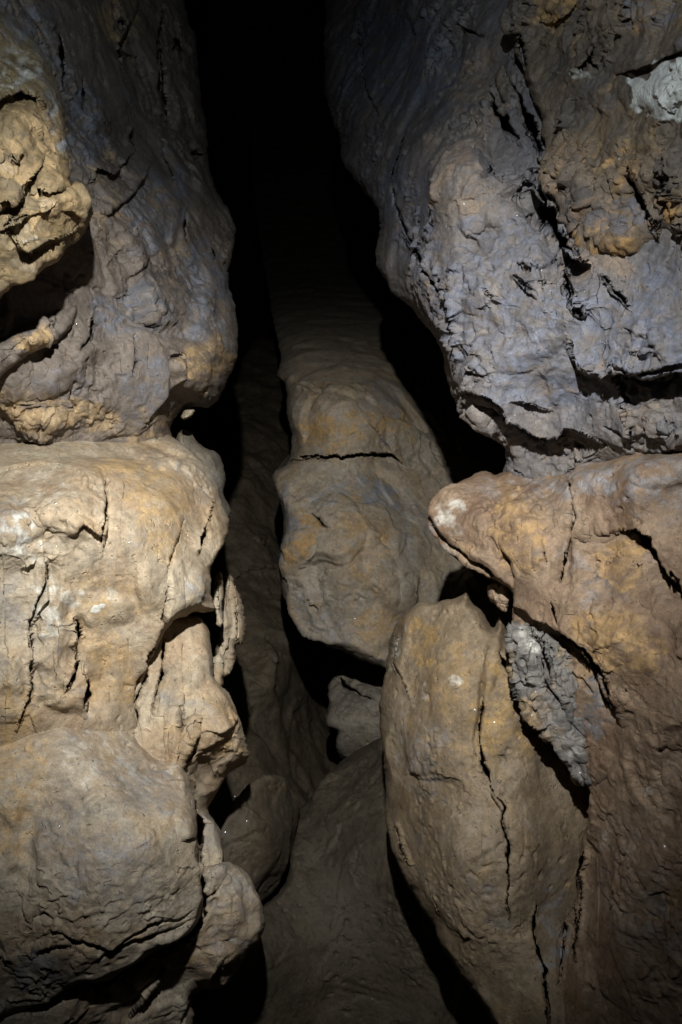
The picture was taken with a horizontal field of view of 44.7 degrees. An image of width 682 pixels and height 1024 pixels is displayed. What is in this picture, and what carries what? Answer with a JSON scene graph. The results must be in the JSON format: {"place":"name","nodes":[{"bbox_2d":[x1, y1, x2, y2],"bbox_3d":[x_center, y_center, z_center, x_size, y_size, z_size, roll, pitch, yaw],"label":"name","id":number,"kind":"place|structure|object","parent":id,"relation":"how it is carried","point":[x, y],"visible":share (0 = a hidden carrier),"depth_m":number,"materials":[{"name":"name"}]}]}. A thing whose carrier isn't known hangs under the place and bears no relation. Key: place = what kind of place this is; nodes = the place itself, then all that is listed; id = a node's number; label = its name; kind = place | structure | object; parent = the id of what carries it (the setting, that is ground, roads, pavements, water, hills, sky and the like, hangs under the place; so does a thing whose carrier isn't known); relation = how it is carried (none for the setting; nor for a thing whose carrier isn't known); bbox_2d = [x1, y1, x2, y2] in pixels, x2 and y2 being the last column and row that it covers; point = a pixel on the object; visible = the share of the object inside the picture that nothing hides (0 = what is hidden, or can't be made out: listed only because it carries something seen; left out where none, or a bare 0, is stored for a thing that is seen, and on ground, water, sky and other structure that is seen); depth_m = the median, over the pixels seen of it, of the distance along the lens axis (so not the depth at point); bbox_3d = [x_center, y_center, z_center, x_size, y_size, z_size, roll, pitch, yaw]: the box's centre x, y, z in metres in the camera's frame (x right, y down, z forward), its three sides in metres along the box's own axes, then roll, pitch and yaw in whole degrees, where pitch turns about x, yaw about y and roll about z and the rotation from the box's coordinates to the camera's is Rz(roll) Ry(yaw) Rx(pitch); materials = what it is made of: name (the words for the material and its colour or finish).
{"place":"outdoors","nodes":[
{"label":"outdoors","id":0,"kind":"place"},
{"bbox_2d":[0,0,237,444],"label":"cave wall","id":1,"kind":"structure","parent":0,"point":[118,322],"depth_m":1.22,"materials":[{"name":"grey stone"}]},
{"bbox_2d":[0,435,228,746],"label":"rock ledge","id":2,"kind":"object","parent":1,"relation":"attached to","point":[109,551],"visible":0.73,"depth_m":0.99,"materials":[{"name":"beige stone"}]},
{"bbox_2d":[133,616,249,892],"bbox_3d":[-0.245,0.393,1.270,0.209,0.557,0.456,-2,10,-10],"label":"rock lobe","id":3,"kind":"object","parent":2,"relation":"attached to","point":[189,722],"visible":0.56,"depth_m":1.08,"materials":[{"name":"beige stone"}]},
{"bbox_2d":[213,652,223,686],"bbox_3d":[-0.191,0.247,1.300,0.019,0.091,0.151,-1,10,-7],"label":"rock flake","id":4,"kind":"object","parent":3,"relation":"on","point":[218,660],"visible":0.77,"depth_m":1.24,"materials":[{"name":"beige stone"}]},
{"bbox_2d":[176,429,230,517],"bbox_3d":[-0.267,-0.062,1.603,0.104,0.210,0.472,-2,10,-9],"label":"rock ledge","id":5,"kind":"object","parent":2,"relation":"on","point":[211,461],"visible":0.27,"depth_m":1.47,"materials":[{"name":"brown stone"}]},
{"bbox_2d":[181,408,194,418],"bbox_3d":[-0.261,-0.169,1.416,0.024,0.020,0.112,-2,10,-9],"label":"stone","id":6,"kind":"object","parent":5,"relation":"on","point":[187,413],"visible":1,"depth_m":1.37,"materials":[{"name":"beige stone"}]},
{"bbox_2d":[213,572,223,627],"bbox_3d":[-0.198,0.142,1.350,0.016,0.112,0.176,-1,10,-7],"label":"rock flake","id":7,"kind":"object","parent":2,"relation":"attached to","point":[218,596],"visible":0.99,"depth_m":1.28,"materials":[{"name":"beige stone"}]},
{"bbox_2d":[214,571,245,677],"bbox_3d":[-0.201,0.206,1.509,0.056,0.225,0.323,-1,10,-7],"label":"rock flake","id":8,"kind":"object","parent":2,"relation":"attached to","point":[232,630],"visible":0.91,"depth_m":1.38,"materials":[{"name":"beige stone"}]},
{"bbox_2d":[170,0,277,437],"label":"cave wall","id":9,"kind":"structure","parent":0,"point":[215,25],"depth_m":15.08,"materials":[{"name":"black stone"}]},
{"bbox_2d":[241,0,511,668],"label":"chockstone","id":10,"kind":"object","parent":9,"relation":"attached to","point":[387,443],"visible":0.65,"depth_m":2.33,"materials":[{"name":"brown stone"}]},
{"bbox_2d":[177,337,342,826],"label":"cave wall","id":11,"kind":"structure","parent":0,"point":[279,677],"depth_m":2.80,"materials":[{"name":"brown stone"}]},
{"bbox_2d":[193,738,493,1023],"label":"boulder","id":12,"kind":"object","parent":11,"relation":"attached to","point":[348,935],"visible":0.6,"depth_m":1.50,"materials":[{"name":"brown stone"}]},
{"bbox_2d":[0,862,264,1023],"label":"boulder","id":13,"kind":"object","parent":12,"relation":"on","point":[215,945],"visible":0.6,"depth_m":1.03,"materials":[{"name":"brown stone"}]},
{"bbox_2d":[0,686,202,1016],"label":"boulder","id":14,"kind":"object","parent":13,"relation":"on","point":[100,871],"visible":0.89,"depth_m":0.90,"materials":[{"name":"brown stone"}]},
{"bbox_2d":[219,775,299,901],"bbox_3d":[-0.179,0.648,1.659,0.189,0.444,0.625,0,10,0],"label":"boulder","id":15,"kind":"object","parent":12,"relation":"on","point":[258,826],"visible":0.66,"depth_m":1.40,"materials":[{"name":"brown stone"}]},
{"bbox_2d":[325,664,385,758],"bbox_3d":[0.077,0.594,2.423,0.245,0.365,0.564,0,10,0],"label":"stone","id":16,"kind":"object","parent":12,"relation":"on","point":[352,716],"visible":0.58,"depth_m":2.18,"materials":[{"name":"brown stone"}]},
{"bbox_2d":[379,592,589,1023],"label":"boulder","id":17,"kind":"object","parent":12,"relation":"on","point":[486,808],"visible":0.8,"depth_m":1.10,"materials":[{"name":"brown stone"}]},
{"bbox_2d":[487,583,509,611],"bbox_3d":[0.225,0.121,1.194,0.031,0.066,0.151,2,10,9],"label":"stone","id":18,"kind":"object","parent":17,"relation":"on","point":[498,595],"visible":0.99,"depth_m":1.13,"materials":[{"name":"beige stone"}]},
{"bbox_2d":[427,451,681,1023],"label":"rock ledge","id":19,"kind":"object","parent":17,"relation":"on","point":[582,562],"visible":0.98,"depth_m":0.98,"materials":[{"name":"beige stone"}]},
{"bbox_2d":[190,649,384,1007],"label":"cave floor","id":20,"kind":"structure","parent":0,"point":[347,658],"depth_m":5.67,"materials":[{"name":"brown stone"}]},
{"bbox_2d":[323,0,681,478],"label":"cave wall","id":21,"kind":"structure","parent":0,"point":[513,168],"depth_m":1.06,"materials":[{"name":"grey stone"}]}
]}

